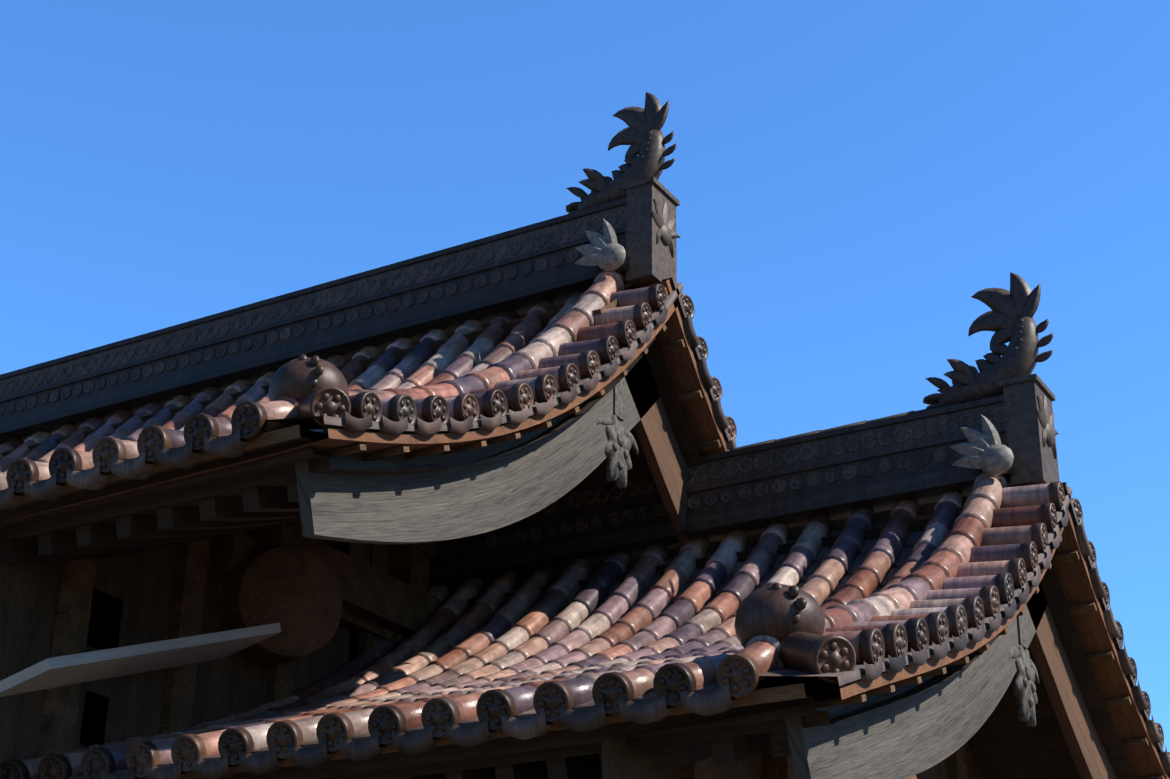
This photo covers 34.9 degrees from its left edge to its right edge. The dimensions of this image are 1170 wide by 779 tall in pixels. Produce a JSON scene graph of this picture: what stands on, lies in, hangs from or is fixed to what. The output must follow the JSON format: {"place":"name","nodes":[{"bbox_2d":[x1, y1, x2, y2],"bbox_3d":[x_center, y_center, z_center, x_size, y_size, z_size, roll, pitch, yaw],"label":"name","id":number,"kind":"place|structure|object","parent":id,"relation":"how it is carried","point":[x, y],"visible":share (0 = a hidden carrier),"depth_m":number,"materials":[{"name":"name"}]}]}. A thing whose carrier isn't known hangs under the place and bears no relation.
{"place":"outdoors","nodes":[
{"label":"outdoors","id":0,"kind":"place"},
{"bbox_2d":[216,540,342,664],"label":"gate beam ends","id":1,"kind":"object","parent":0,"point":[295,592],"visible":0.46,"depth_m":11.50,"materials":[{"name":"brown wood"}]},
{"bbox_2d":[0,198,631,444],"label":"roof ridge","id":2,"kind":"structure","parent":0,"point":[519,271],"depth_m":13.79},
{"bbox_2d":[566,92,676,213],"bbox_3d":[0.254,-1.649,13.077,0.889,0.893,0.395,-13,-28,28],"label":"roof ornament","id":3,"kind":"object","parent":2,"relation":"on","point":[644,137],"visible":0.83,"depth_m":12.94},
{"bbox_2d":[574,176,680,288],"bbox_3d":[0.341,-1.043,12.599,0.414,0.735,0.740,-38,-45,54],"label":"ridge end ornament","id":4,"kind":"object","parent":2,"relation":"attached to","point":[652,203],"visible":0.98,"depth_m":12.51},
{"bbox_2d":[0,270,632,509],"bbox_3d":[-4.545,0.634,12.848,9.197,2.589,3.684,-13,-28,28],"label":"roof tiles","id":5,"kind":"object","parent":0,"point":[457,365],"visible":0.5,"depth_m":11.95,"materials":[{"name":"brown ceramic"}]},
{"bbox_2d":[0,279,727,778],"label":"wooden roof gable","id":6,"kind":"object","parent":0,"point":[166,593],"visible":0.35,"depth_m":10.76,"materials":[{"name":"wood"}]},
{"bbox_2d":[268,277,736,448],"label":"roof verge","id":7,"kind":"structure","parent":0,"point":[604,346],"depth_m":10.33,"materials":[{"name":"brown ceramic"}]},
{"bbox_2d":[0,0,1169,751],"label":"sky","id":8,"kind":"structure","parent":0,"point":[846,176],"materials":[{"name":"blue"}]},
{"bbox_2d":[135,513,1136,778],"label":"roof underside","id":9,"kind":"object","parent":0,"point":[1003,741],"visible":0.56,"depth_m":8.70,"materials":[{"name":"wood"}]},
{"bbox_2d":[429,393,1013,588],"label":"roof ridge","id":10,"kind":"structure","parent":0,"point":[887,463],"depth_m":12.27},
{"bbox_2d":[923,272,1053,408],"bbox_3d":[2.575,-0.305,11.965,0.889,0.893,0.395,-13,-28,28],"label":"roof ornament","id":11,"kind":"object","parent":10,"relation":"on","point":[1009,318],"visible":0.85,"depth_m":11.84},
{"bbox_2d":[950,374,1059,486],"bbox_3d":[2.663,0.283,11.496,0.414,0.695,0.740,-38,-45,54],"label":"ridge end ornament","id":12,"kind":"object","parent":10,"relation":"attached to","point":[1029,452],"visible":1,"depth_m":11.40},
{"bbox_2d":[602,504,1169,778],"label":"roof frame","id":13,"kind":"object","parent":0,"point":[620,760],"visible":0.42,"depth_m":11.30,"materials":[{"name":"brown wood"}]},
{"bbox_2d":[734,481,1169,777],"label":"roof verge","id":14,"kind":"structure","parent":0,"point":[987,588],"depth_m":9.24,"materials":[{"name":"brown ceramic"}]},
{"label":"ground","id":15,"kind":"structure","parent":0,"visible":0},
{"bbox_2d":[80,523,444,747],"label":"wall","id":16,"kind":"structure","parent":15,"relation":"on","point":[399,599],"depth_m":12.49,"materials":[{"name":"brown wood"}]},
{"bbox_2d":[0,623,280,696],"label":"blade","id":17,"kind":"object","parent":16,"relation":"attached to","point":[54,672],"visible":1,"depth_m":9.79,"materials":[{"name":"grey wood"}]},
{"bbox_2d":[0,310,702,563],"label":"roof underside","id":18,"kind":"object","parent":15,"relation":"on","point":[259,493],"visible":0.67,"depth_m":9.60,"materials":[{"name":"wood"}]},
{"bbox_2d":[295,355,659,543],"bbox_3d":[-0.380,0.122,10.883,0.070,2.717,3.869,-13,-28,28],"label":"bargeboard","id":19,"kind":"object","parent":18,"relation":"attached to","point":[464,499],"visible":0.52,"depth_m":10.04,"materials":[{"name":"grey wood"}]},
{"bbox_2d":[596,376,638,488],"bbox_3d":[0.213,0.228,11.847,0.068,0.805,0.544,-13,-28,28],"label":"gable pendant ornament","id":20,"kind":"object","parent":19,"relation":"attached to","point":[621,442],"visible":0.94,"depth_m":11.77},
{"bbox_2d":[593,299,691,546],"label":"wooden beam","id":21,"kind":"structure","parent":18,"relation":"attached to","point":[660,447],"depth_m":12.34,"materials":[{"name":"brown wood"}]},
{"bbox_2d":[0,471,1008,778],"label":"roof tiles","id":22,"kind":"object","parent":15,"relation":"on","point":[881,520],"visible":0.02,"depth_m":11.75,"materials":[{"name":"brown ceramic"}]},
{"bbox_2d":[785,582,1046,778],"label":"bargeboard","id":23,"kind":"object","parent":22,"relation":"attached to","point":[915,734],"visible":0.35,"depth_m":8.91,"materials":[{"name":"grey wood"}]},
{"bbox_2d":[1009,607,1039,726],"bbox_3d":[2.535,1.536,10.752,0.068,0.805,0.544,-13,-28,28],"label":"gable pendant ornament","id":24,"kind":"object","parent":23,"relation":"attached to","point":[1026,676],"visible":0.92,"depth_m":10.63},
{"bbox_2d":[1004,526,1117,778],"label":"wooden beam","id":25,"kind":"structure","parent":22,"relation":"attached to","point":[1084,744],"depth_m":11.41,"materials":[{"name":"brown wood"}]}
]}

